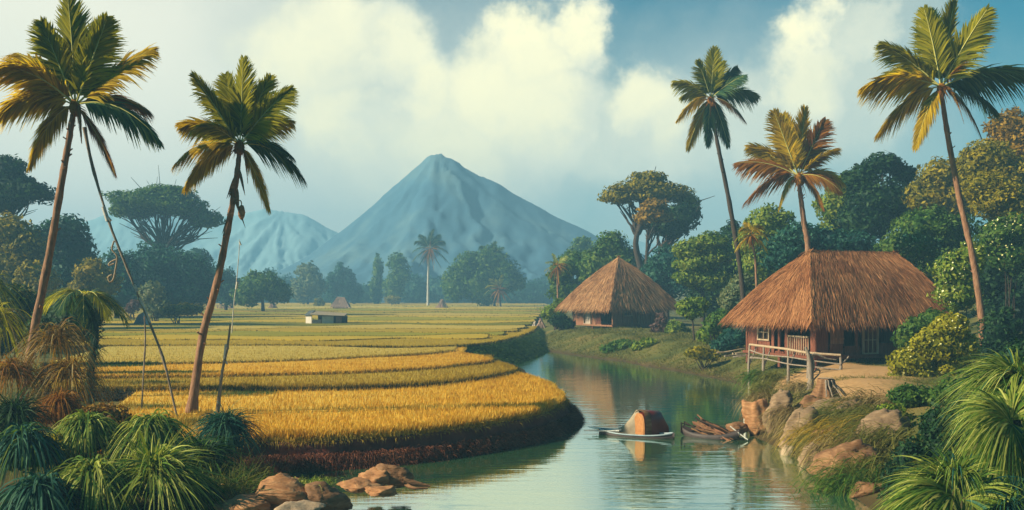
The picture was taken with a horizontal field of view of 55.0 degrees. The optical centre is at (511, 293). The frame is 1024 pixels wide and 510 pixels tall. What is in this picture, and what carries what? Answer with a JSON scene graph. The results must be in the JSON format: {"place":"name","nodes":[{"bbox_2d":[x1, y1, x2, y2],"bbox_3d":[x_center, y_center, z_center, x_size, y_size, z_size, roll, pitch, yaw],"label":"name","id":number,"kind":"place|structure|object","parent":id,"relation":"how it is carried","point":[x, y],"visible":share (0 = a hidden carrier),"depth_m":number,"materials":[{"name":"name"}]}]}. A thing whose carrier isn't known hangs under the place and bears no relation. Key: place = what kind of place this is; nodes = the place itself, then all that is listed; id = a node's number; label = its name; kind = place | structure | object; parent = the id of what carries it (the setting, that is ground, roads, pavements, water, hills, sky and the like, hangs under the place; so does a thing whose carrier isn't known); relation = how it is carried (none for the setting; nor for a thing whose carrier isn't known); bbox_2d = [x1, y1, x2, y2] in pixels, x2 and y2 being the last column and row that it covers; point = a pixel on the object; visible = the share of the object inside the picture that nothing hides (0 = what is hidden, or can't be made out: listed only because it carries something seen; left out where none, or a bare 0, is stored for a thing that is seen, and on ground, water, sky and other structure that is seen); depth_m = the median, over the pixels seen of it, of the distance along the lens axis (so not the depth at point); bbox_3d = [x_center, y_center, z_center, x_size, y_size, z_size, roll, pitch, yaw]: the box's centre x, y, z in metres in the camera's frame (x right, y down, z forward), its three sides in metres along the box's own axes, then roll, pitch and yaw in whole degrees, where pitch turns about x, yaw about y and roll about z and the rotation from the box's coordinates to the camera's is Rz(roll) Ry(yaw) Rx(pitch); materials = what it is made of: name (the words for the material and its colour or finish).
{"place":"outdoors","nodes":[
{"label":"outdoors","id":0,"kind":"place"},
{"bbox_2d":[80,209,337,278],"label":"hills","id":1,"kind":"structure","parent":0,"point":[280,240],"depth_m":682.50,"materials":[{"name":"stone"}]},
{"bbox_2d":[38,387,416,400],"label":"rice terrace","id":2,"kind":"structure","parent":0,"point":[123,395],"depth_m":35.71,"materials":[{"name":"soil"}]},
{"bbox_2d":[40,354,517,391],"bbox_3d":[-11.345,3.383,44.721,23.266,0.373,18.736,0,0,0],"label":"rice crop","id":3,"kind":"object","parent":2,"relation":"on","point":[448,373],"visible":0.46,"depth_m":38.24,"materials":[{"name":"plant"}]},
{"bbox_2d":[39,304,546,392],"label":"bund grass","id":4,"kind":"structure","parent":2,"relation":"on","point":[519,370],"depth_m":48.69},
{"bbox_2d":[39,338,539,362],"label":"rice terrace","id":5,"kind":"structure","parent":0,"point":[63,355],"depth_m":59.39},
{"bbox_2d":[75,323,535,347],"bbox_3d":[-15.709,3.155,99.094,37.090,0.289,81.812,0,0,0],"label":"rice crop","id":6,"kind":"object","parent":5,"relation":"on","point":[403,342],"visible":0.33,"depth_m":63.40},
{"bbox_2d":[48,404,570,473],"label":"rice terrace","id":7,"kind":"structure","parent":0,"point":[311,448],"depth_m":25.85,"materials":[{"name":"red soil"}]},
{"bbox_2d":[82,127,177,415],"bbox_3d":[-11.067,-0.443,28.601,2.872,8.831,0.136,0,0,0],"label":"leaning pole","id":8,"kind":"object","parent":7,"relation":"on","point":[104,210],"visible":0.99,"depth_m":28.57,"materials":[{"name":"brown wood"}]},
{"bbox_2d":[50,397,571,468],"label":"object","id":9,"kind":"object","parent":7,"relation":"on","point":[566,400],"visible":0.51,"depth_m":26.34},
{"bbox_2d":[55,371,566,463],"bbox_3d":[-5.556,3.558,35.351,15.869,0.404,25.706,0,0,-13],"label":"rice crop","id":10,"kind":"object","parent":7,"relation":"on","point":[324,415],"visible":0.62,"depth_m":30.62,"materials":[{"name":"plant"}]},
{"bbox_2d":[276,154,644,304],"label":"mountain","id":11,"kind":"structure","parent":0,"point":[458,207],"depth_m":401.88,"materials":[{"name":"stone"}]},
{"bbox_2d":[0,290,1021,509],"bbox_3d":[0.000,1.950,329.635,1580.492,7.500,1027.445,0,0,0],"label":"ground","id":12,"kind":"structure","parent":0,"point":[850,369],"depth_m":48.48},
{"bbox_2d":[0,281,47,378],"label":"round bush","id":13,"kind":"object","parent":12,"relation":"on","point":[31,305],"visible":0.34,"depth_m":43.50,"materials":[{"name":"green plant"}]},
{"bbox_2d":[0,154,56,218],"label":"umbrella tree","id":14,"kind":"object","parent":12,"relation":"on","point":[20,190],"visible":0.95,"depth_m":91.12,"materials":[{"name":"green plant"}]},
{"bbox_2d":[0,210,64,300],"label":"broadleaf tree","id":15,"kind":"object","parent":12,"relation":"on","point":[21,240],"visible":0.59,"depth_m":83.02,"materials":[{"name":"green plant"}]},
{"bbox_2d":[0,377,64,433],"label":"arching plant","id":16,"kind":"object","parent":12,"relation":"on","point":[17,411],"visible":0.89,"depth_m":23.06,"materials":[{"name":"green plant"}]},
{"bbox_2d":[0,352,72,429],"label":"arching plant","id":17,"kind":"object","parent":12,"relation":"on","point":[7,367],"visible":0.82,"depth_m":24.92,"materials":[{"name":"brown plant"}]},
{"bbox_2d":[0,422,74,487],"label":"arching plant","id":18,"kind":"object","parent":12,"relation":"on","point":[25,447],"visible":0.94,"depth_m":19.20,"materials":[{"name":"teal plant"}]},
{"bbox_2d":[0,470,89,509],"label":"arching plant","id":19,"kind":"object","parent":12,"relation":"on","point":[33,491],"visible":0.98,"depth_m":17.31,"materials":[{"name":"teal plant"}]},
{"bbox_2d":[33,387,89,431],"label":"arching plant","id":20,"kind":"object","parent":12,"relation":"on","point":[60,400],"visible":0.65,"depth_m":24.26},
{"bbox_2d":[31,213,100,308],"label":"broadleaf tree","id":21,"kind":"object","parent":12,"relation":"on","point":[73,243],"visible":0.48,"depth_m":94.81,"materials":[{"name":"teal plant"}]},
{"bbox_2d":[7,353,125,432],"bbox_3d":[-11.470,3.327,25.446,3.840,3.550,3.850,0,0,21],"label":"arching plant","id":22,"kind":"object","parent":12,"relation":"on","point":[67,371],"visible":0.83,"depth_m":25.27,"materials":[{"name":"brown plant"}]},
{"bbox_2d":[20,295,112,373],"bbox_3d":[-18.140,1.966,40.078,3.493,3.971,2.415,0,0,22],"label":"round bush","id":23,"kind":"object","parent":12,"relation":"on","point":[48,317],"visible":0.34,"depth_m":39.51,"materials":[{"name":"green plant"}]},
{"bbox_2d":[0,316,139,414],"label":"arching plant","id":24,"kind":"object","parent":12,"relation":"on","point":[57,338],"visible":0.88,"depth_m":26.33,"materials":[{"name":"brown plant"}]},
{"bbox_2d":[0,0,164,417],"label":"coconut palm","id":25,"kind":"object","parent":12,"relation":"on","point":[78,55],"visible":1,"depth_m":27.90,"materials":[{"name":"green plant"}]},
{"bbox_2d":[43,288,131,406],"bbox_3d":[-14.880,2.240,34.029,3.301,4.902,2.734,0,0,-15],"label":"tree fern","id":26,"kind":"object","parent":12,"relation":"on","point":[71,298],"visible":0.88,"depth_m":33.85,"materials":[{"name":"green plant"}]},
{"bbox_2d":[39,409,135,472],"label":"arching plant","id":27,"kind":"object","parent":12,"relation":"on","point":[85,434],"visible":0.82,"depth_m":21.21,"materials":[{"name":"green plant"}]},
{"bbox_2d":[62,257,123,305],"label":"broadleaf tree","id":28,"kind":"object","parent":12,"relation":"on","point":[91,274],"visible":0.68,"depth_m":87.29,"materials":[{"name":"green plant"}]},
{"bbox_2d":[46,450,161,509],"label":"arching plant","id":29,"kind":"object","parent":12,"relation":"on","point":[88,475],"visible":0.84,"depth_m":17.95,"materials":[{"name":"green plant"}]},
{"bbox_2d":[97,245,143,317],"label":"broadleaf tree","id":30,"kind":"object","parent":12,"relation":"on","point":[126,294],"visible":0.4,"depth_m":118.92,"materials":[{"name":"teal plant"}]},
{"bbox_2d":[98,408,198,465],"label":"arching plant","id":31,"kind":"object","parent":12,"relation":"on","point":[157,426],"visible":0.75,"depth_m":21.18,"materials":[{"name":"green plant"}]},
{"bbox_2d":[136,280,172,320],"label":"round bush","id":32,"kind":"object","parent":12,"relation":"on","point":[153,298],"visible":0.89,"depth_m":107.35,"materials":[{"name":"green plant"}]},
{"bbox_2d":[76,423,242,509],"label":"arching plant","id":33,"kind":"object","parent":12,"relation":"on","point":[164,467],"visible":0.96,"depth_m":18.25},
{"bbox_2d":[98,165,225,250],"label":"umbrella tree","id":34,"kind":"object","parent":12,"relation":"on","point":[163,203],"visible":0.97,"depth_m":133.81,"materials":[{"name":"green plant"}]},
{"bbox_2d":[122,240,215,307],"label":"broadleaf tree","id":35,"kind":"object","parent":12,"relation":"on","point":[181,276],"visible":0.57,"depth_m":123.49,"materials":[{"name":"teal plant"}]},
{"bbox_2d":[141,469,227,509],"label":"arching plant","id":36,"kind":"object","parent":12,"relation":"on","point":[203,502],"visible":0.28,"depth_m":18.69,"materials":[{"name":"green plant"}]},
{"bbox_2d":[149,427,258,494],"bbox_3d":[-6.443,3.780,20.529,2.737,1.991,2.619,0,0,0],"label":"arching plant","id":37,"kind":"object","parent":12,"relation":"on","point":[221,449],"visible":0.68,"depth_m":20.36,"materials":[{"name":"green plant"}]},
{"bbox_2d":[184,399,278,469],"bbox_3d":[-6.934,3.496,23.482,2.669,1.896,2.526,0,0,18],"label":"arching plant","id":38,"kind":"object","parent":12,"relation":"on","point":[223,421],"visible":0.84,"depth_m":23.27,"materials":[{"name":"teal plant"}]},
{"bbox_2d":[171,55,306,412],"bbox_3d":[-8.171,-1.634,29.364,4.195,11.112,1.839,0,0,-5],"label":"coconut palm","id":39,"kind":"object","parent":12,"relation":"on","point":[255,118],"visible":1,"depth_m":29.43,"materials":[{"name":"green plant"}]},
{"bbox_2d":[40,338,456,366],"bbox_3d":[-15.317,3.212,59.540,24.434,0.317,29.112,0,0,0],"label":"rice crop","id":40,"kind":"object","parent":12,"relation":"on","point":[265,353],"visible":0.47,"depth_m":52.61,"materials":[{"name":"plant"}]},
{"bbox_2d":[202,450,307,502],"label":"grass tuft","id":41,"kind":"object","parent":12,"relation":"on","point":[249,481],"visible":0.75,"depth_m":19.77,"materials":[{"name":"green plant"}]},
{"bbox_2d":[229,268,293,310],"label":"broadleaf tree","id":42,"kind":"object","parent":12,"relation":"on","point":[254,289],"visible":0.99,"depth_m":163.58,"materials":[{"name":"green plant"}]},
{"bbox_2d":[40,340,494,378],"bbox_3d":[-11.644,3.276,53.874,21.391,0.347,28.097,0,0,-9],"label":"rice crop","id":43,"kind":"object","parent":12,"relation":"on","point":[358,364],"visible":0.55,"depth_m":44.14,"materials":[{"name":"plant"}]},
{"bbox_2d":[289,260,329,303],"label":"broadleaf tree","id":44,"kind":"object","parent":12,"relation":"on","point":[308,283],"visible":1,"depth_m":264.40,"materials":[{"name":"green plant"}]},
{"bbox_2d":[325,261,364,303],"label":"slender tree","id":45,"kind":"object","parent":12,"relation":"on","point":[346,284],"visible":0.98,"depth_m":277.22,"materials":[{"name":"teal plant"}]},
{"bbox_2d":[215,266,552,305],"bbox_3d":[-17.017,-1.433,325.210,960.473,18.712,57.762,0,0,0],"label":"wood","id":46,"kind":"object","parent":12,"relation":"on","point":[435,292],"visible":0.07,"depth_m":311.42,"materials":[{"name":"teal plant"}]},
{"bbox_2d":[381,252,413,303],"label":"slender tree","id":47,"kind":"object","parent":12,"relation":"on","point":[396,279],"visible":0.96,"depth_m":271.58,"materials":[{"name":"green plant"}]},
{"bbox_2d":[223,397,586,473],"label":"bank grass","id":48,"kind":"structure","parent":12,"relation":"on","point":[558,427],"depth_m":25.80,"materials":[{"name":"plant"}]},
{"bbox_2d":[389,328,549,363],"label":"bank grass","id":49,"kind":"structure","parent":12,"relation":"on","point":[530,343],"depth_m":66.24,"materials":[{"name":"green plant"}]},
{"bbox_2d":[544,249,584,316],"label":"broadleaf tree","id":50,"kind":"object","parent":12,"relation":"on","point":[567,285],"visible":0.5,"depth_m":117.11,"materials":[{"name":"green plant"}]},
{"bbox_2d":[573,230,644,283],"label":"broadleaf tree","id":51,"kind":"object","parent":12,"relation":"on","point":[609,247],"visible":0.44,"depth_m":110.95,"materials":[{"name":"green plant"}]},
{"bbox_2d":[554,255,678,328],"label":"thatched hut","id":52,"kind":"object","parent":12,"relation":"on","point":[618,291],"visible":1,"depth_m":85.05,"materials":[{"name":"plant"}]},
{"bbox_2d":[541,325,761,375],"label":"grass","id":53,"kind":"structure","parent":12,"relation":"on","point":[619,332],"depth_m":68.96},
{"bbox_2d":[632,197,676,270],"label":"broadleaf tree","id":54,"kind":"object","parent":12,"relation":"on","point":[654,210],"visible":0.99,"depth_m":100.39,"materials":[{"name":"green plant"}]},
{"bbox_2d":[597,167,713,269],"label":"umbrella tree","id":55,"kind":"object","parent":12,"relation":"on","point":[641,187],"visible":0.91,"depth_m":104.94,"materials":[{"name":"green plant"}]},
{"bbox_2d":[640,242,688,322],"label":"broadleaf tree","id":56,"kind":"object","parent":12,"relation":"on","point":[659,269],"visible":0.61,"depth_m":97.00,"materials":[{"name":"teal plant"}]},
{"bbox_2d":[650,202,702,250],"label":"broadleaf tree","id":57,"kind":"object","parent":12,"relation":"on","point":[687,214],"visible":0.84,"depth_m":103.07,"materials":[{"name":"green plant"}]},
{"bbox_2d":[669,230,735,326],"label":"broadleaf tree","id":58,"kind":"object","parent":12,"relation":"on","point":[701,259],"visible":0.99,"depth_m":79.22,"materials":[{"name":"green plant"}]},
{"bbox_2d":[670,45,761,331],"bbox_3d":[12.521,-6.103,60.148,5.666,18.321,2.216,0,0,0],"label":"coconut palm","id":59,"kind":"object","parent":12,"relation":"on","point":[712,78],"visible":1,"depth_m":59.98,"materials":[{"name":"green plant"}]},
{"bbox_2d":[684,219,758,326],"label":"broadleaf tree","id":60,"kind":"object","parent":12,"relation":"on","point":[729,269],"visible":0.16,"depth_m":82.86,"materials":[{"name":"green plant"}]},
{"bbox_2d":[731,202,796,285],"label":"broadleaf tree","id":61,"kind":"object","parent":12,"relation":"on","point":[768,219],"visible":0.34,"depth_m":71.14,"materials":[{"name":"green plant"}]},
{"bbox_2d":[731,104,846,250],"bbox_3d":[15.310,-3.718,54.092,6.411,13.513,2.525,0,0,8],"label":"coconut palm","id":62,"kind":"object","parent":12,"relation":"on","point":[799,145],"visible":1,"depth_m":53.95,"materials":[{"name":"green plant"}]},
{"bbox_2d":[747,343,848,388],"bbox_3d":[12.030,3.413,42.746,1.154,2.263,6.029,0,0,-25],"label":"railing fence","id":63,"kind":"object","parent":12,"relation":"on","point":[788,363],"visible":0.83,"depth_m":42.27,"materials":[{"name":"grey wood"}]},
{"bbox_2d":[756,220,879,270],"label":"broadleaf tree","id":64,"kind":"object","parent":12,"relation":"on","point":[787,247],"visible":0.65,"depth_m":65.08,"materials":[{"name":"teal plant"}]},
{"bbox_2d":[766,452,884,501],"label":"grass tuft","id":65,"kind":"object","parent":12,"relation":"on","point":[832,485],"visible":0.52,"depth_m":21.77,"materials":[{"name":"green plant"}]},
{"bbox_2d":[779,446,894,495],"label":"grass tuft","id":66,"kind":"object","parent":12,"relation":"on","point":[866,460],"visible":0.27,"depth_m":22.32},
{"bbox_2d":[719,248,957,369],"bbox_3d":[15.787,0.621,47.605,9.089,5.659,8.052,0,0,-19],"label":"thatched hut","id":67,"kind":"object","parent":12,"relation":"on","point":[855,305],"visible":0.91,"depth_m":45.67,"materials":[{"name":"plant"}]},
{"bbox_2d":[806,438,878,477],"bbox_3d":[7.905,4.012,23.393,1.654,1.123,1.476,0,0,0],"label":"boulder","id":68,"kind":"object","parent":12,"relation":"on","point":[856,446],"visible":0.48,"depth_m":23.23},
{"bbox_2d":[806,413,919,476],"bbox_3d":[9.066,4.098,24.271,4.339,2.985,2.800,0,0,0],"label":"grass tuft","id":69,"kind":"object","parent":12,"relation":"on","point":[890,437],"visible":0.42,"depth_m":24.24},
{"bbox_2d":[828,150,923,243],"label":"broadleaf tree","id":70,"kind":"object","parent":12,"relation":"on","point":[872,207],"visible":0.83,"depth_m":73.13,"materials":[{"name":"green plant"}]},
{"bbox_2d":[852,408,910,436],"bbox_3d":[9.398,3.733,25.384,1.848,1.593,0.870,0,0,0],"label":"boulder","id":71,"kind":"object","parent":12,"relation":"on","point":[883,416],"visible":0.3,"depth_m":25.23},
{"bbox_2d":[892,230,943,275],"bbox_3d":[23.160,-0.327,56.033,2.542,6.725,2.222,0,0,35],"label":"broadleaf tree","id":72,"kind":"object","parent":12,"relation":"on","point":[919,248],"visible":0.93,"depth_m":55.62,"materials":[{"name":"green plant"}]},
{"bbox_2d":[890,307,953,350],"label":"round bush","id":73,"kind":"object","parent":12,"relation":"on","point":[908,329],"visible":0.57,"depth_m":41.76,"materials":[{"name":"green plant"}]},
{"bbox_2d":[870,204,976,286],"bbox_3d":[25.636,-1.296,61.049,6.802,8.533,3.780,0,0,0],"label":"broadleaf tree","id":74,"kind":"object","parent":12,"relation":"on","point":[940,224],"visible":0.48,"depth_m":60.09,"materials":[{"name":"green plant"}]},
{"bbox_2d":[885,374,963,407],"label":"round bush","id":75,"kind":"object","parent":12,"relation":"on","point":[913,396],"visible":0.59,"depth_m":27.23,"materials":[{"name":"green plant"}]},
{"bbox_2d":[876,397,980,499],"bbox_3d":[8.685,3.338,20.495,2.130,2.388,1.098,0,0,0],"label":"round bush","id":76,"kind":"object","parent":12,"relation":"on","point":[928,436],"visible":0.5,"depth_m":20.30,"materials":[{"name":"green plant"}]},
{"bbox_2d":[885,312,981,376],"bbox_3d":[15.685,2.369,36.475,3.587,3.449,1.930,0,0,0],"label":"yellow bush","id":77,"kind":"object","parent":12,"relation":"on","point":[943,343],"visible":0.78,"depth_m":36.10,"materials":[{"name":"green plant"}]},
{"bbox_2d":[901,155,975,290],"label":"broadleaf tree","id":78,"kind":"object","parent":12,"relation":"on","point":[931,185],"visible":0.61,"depth_m":69.21,"materials":[{"name":"green plant"}]},
{"bbox_2d":[856,0,1023,344],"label":"coconut palm","id":79,"kind":"object","parent":12,"relation":"on","point":[941,51],"visible":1,"depth_m":39.90,"materials":[{"name":"green plant"}]},
{"bbox_2d":[867,442,1023,509],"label":"fan palm","id":80,"kind":"object","parent":12,"relation":"on","point":[927,489],"visible":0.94,"depth_m":14.87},
{"bbox_2d":[925,239,987,316],"bbox_3d":[20.348,0.225,45.045,2.668,5.776,1.856,0,0,0],"label":"broadleaf tree","id":81,"kind":"object","parent":12,"relation":"on","point":[951,272],"visible":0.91,"depth_m":44.56,"materials":[{"name":"green plant"}]},
{"bbox_2d":[923,347,1023,452],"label":"fan palm","id":82,"kind":"object","parent":12,"relation":"on","point":[995,366],"visible":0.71,"depth_m":18.40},
{"bbox_2d":[932,372,1023,509],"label":"fan palm","id":83,"kind":"object","parent":12,"relation":"on","point":[1000,444],"visible":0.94,"depth_m":16.13,"materials":[{"name":"plant"}]},
{"bbox_2d":[949,137,1023,198],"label":"broadleaf tree","id":84,"kind":"object","parent":12,"relation":"on","point":[990,155],"visible":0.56,"depth_m":63.15,"materials":[{"name":"green plant"}]},
{"bbox_2d":[960,170,1023,221],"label":"broadleaf tree","id":85,"kind":"object","parent":12,"relation":"on","point":[992,196],"visible":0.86,"depth_m":57.30,"materials":[{"name":"green plant"}]},
{"bbox_2d":[970,213,1023,333],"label":"broadleaf tree","id":86,"kind":"object","parent":12,"relation":"on","point":[992,280],"visible":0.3,"depth_m":53.13,"materials":[{"name":"green plant"}]},
{"bbox_2d":[972,473,1023,509],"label":"fan palm","id":87,"kind":"object","parent":12,"relation":"on","point":[1015,503],"visible":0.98,"depth_m":14.36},
{"bbox_2d":[975,211,1023,319],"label":"broadleaf tree","id":88,"kind":"object","parent":12,"relation":"on","point":[1002,242],"visible":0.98,"depth_m":49.60,"materials":[{"name":"green plant"}]},
{"bbox_2d":[976,306,1023,363],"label":"round bush","id":89,"kind":"object","parent":12,"relation":"on","point":[1001,327],"visible":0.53,"depth_m":38.59,"materials":[{"name":"green plant"}]},
{"bbox_2d":[980,105,1023,161],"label":"broadleaf tree","id":90,"kind":"object","parent":12,"relation":"on","point":[1009,126],"visible":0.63,"depth_m":67.22,"materials":[{"name":"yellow plant"}]},
{"bbox_2d":[0,0,1023,245],"label":"sky","id":91,"kind":"structure","parent":0,"point":[554,103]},
{"bbox_2d":[240,351,870,509],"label":"river","id":92,"kind":"structure","parent":0,"point":[579,469],"depth_m":24.92,"materials":[{"name":"liquid"}]},
{"bbox_2d":[255,472,306,509],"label":"boulder","id":93,"kind":"object","parent":92,"relation":"in","point":[286,487],"visible":0.47,"depth_m":18.90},
{"bbox_2d":[304,481,352,509],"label":"boulder","id":94,"kind":"object","parent":92,"relation":"in","point":[331,498],"visible":0.82,"depth_m":19.11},
{"bbox_2d":[584,410,674,438],"bbox_3d":[3.650,4.050,30.605,2.821,0.940,1.213,0,0,12],"label":"covered canoe","id":95,"kind":"object","parent":92,"relation":"on","point":[651,424],"visible":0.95,"depth_m":30.33,"materials":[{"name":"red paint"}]},
{"bbox_2d":[680,414,747,440],"bbox_3d":[6.185,4.122,30.037,2.154,0.796,0.784,0,0,29],"label":"laden canoe","id":96,"kind":"object","parent":92,"relation":"on","point":[704,429],"visible":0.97,"depth_m":29.95,"materials":[{"name":"brown wood"}]},
{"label":"rice terrace","id":97,"kind":"structure","parent":0,"visible":0},
{"bbox_2d":[99,334,487,340],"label":"rice crop","id":98,"kind":"object","parent":97,"relation":"on","point":[225,337],"visible":0.16,"depth_m":69.35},
{"bbox_2d":[90,331,503,335],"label":"rice crop","id":99,"kind":"object","parent":97,"relation":"on","point":[258,333],"visible":0.26,"depth_m":75.92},
{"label":"rice terrace","id":100,"kind":"structure","parent":0,"visible":0},
{"bbox_2d":[99,328,516,332],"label":"rice crop","id":101,"kind":"object","parent":100,"relation":"on","point":[320,330],"visible":0.23,"depth_m":81.68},
{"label":"rice terrace","id":102,"kind":"structure","parent":0,"visible":0},
{"bbox_2d":[103,322,531,325],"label":"rice crop","id":103,"kind":"object","parent":102,"relation":"on","point":[293,324],"visible":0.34,"depth_m":96.97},
{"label":"rice terrace","id":104,"kind":"structure","parent":0,"visible":0},
{"bbox_2d":[103,317,535,320],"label":"rice crop","id":105,"kind":"object","parent":104,"relation":"on","point":[403,318],"visible":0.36,"depth_m":118.76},
{"bbox_2d":[105,319,534,323],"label":"rice crop","id":106,"kind":"object","parent":104,"relation":"on","point":[406,321],"visible":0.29,"depth_m":106.45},
{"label":"rice terrace","id":107,"kind":"structure","parent":0,"visible":0},
{"bbox_2d":[440,244,526,305],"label":"broadleaf tree","id":108,"kind":"object","parent":107,"relation":"on","point":[473,273],"visible":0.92,"depth_m":224.89,"materials":[{"name":"green plant"}]},
{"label":"rice terrace","id":109,"kind":"structure","parent":0,"visible":0},
{"bbox_2d":[99,324,525,329],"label":"rice crop","id":110,"kind":"object","parent":109,"relation":"on","point":[377,326],"visible":0.22,"depth_m":88.53,"materials":[{"name":"plant"}]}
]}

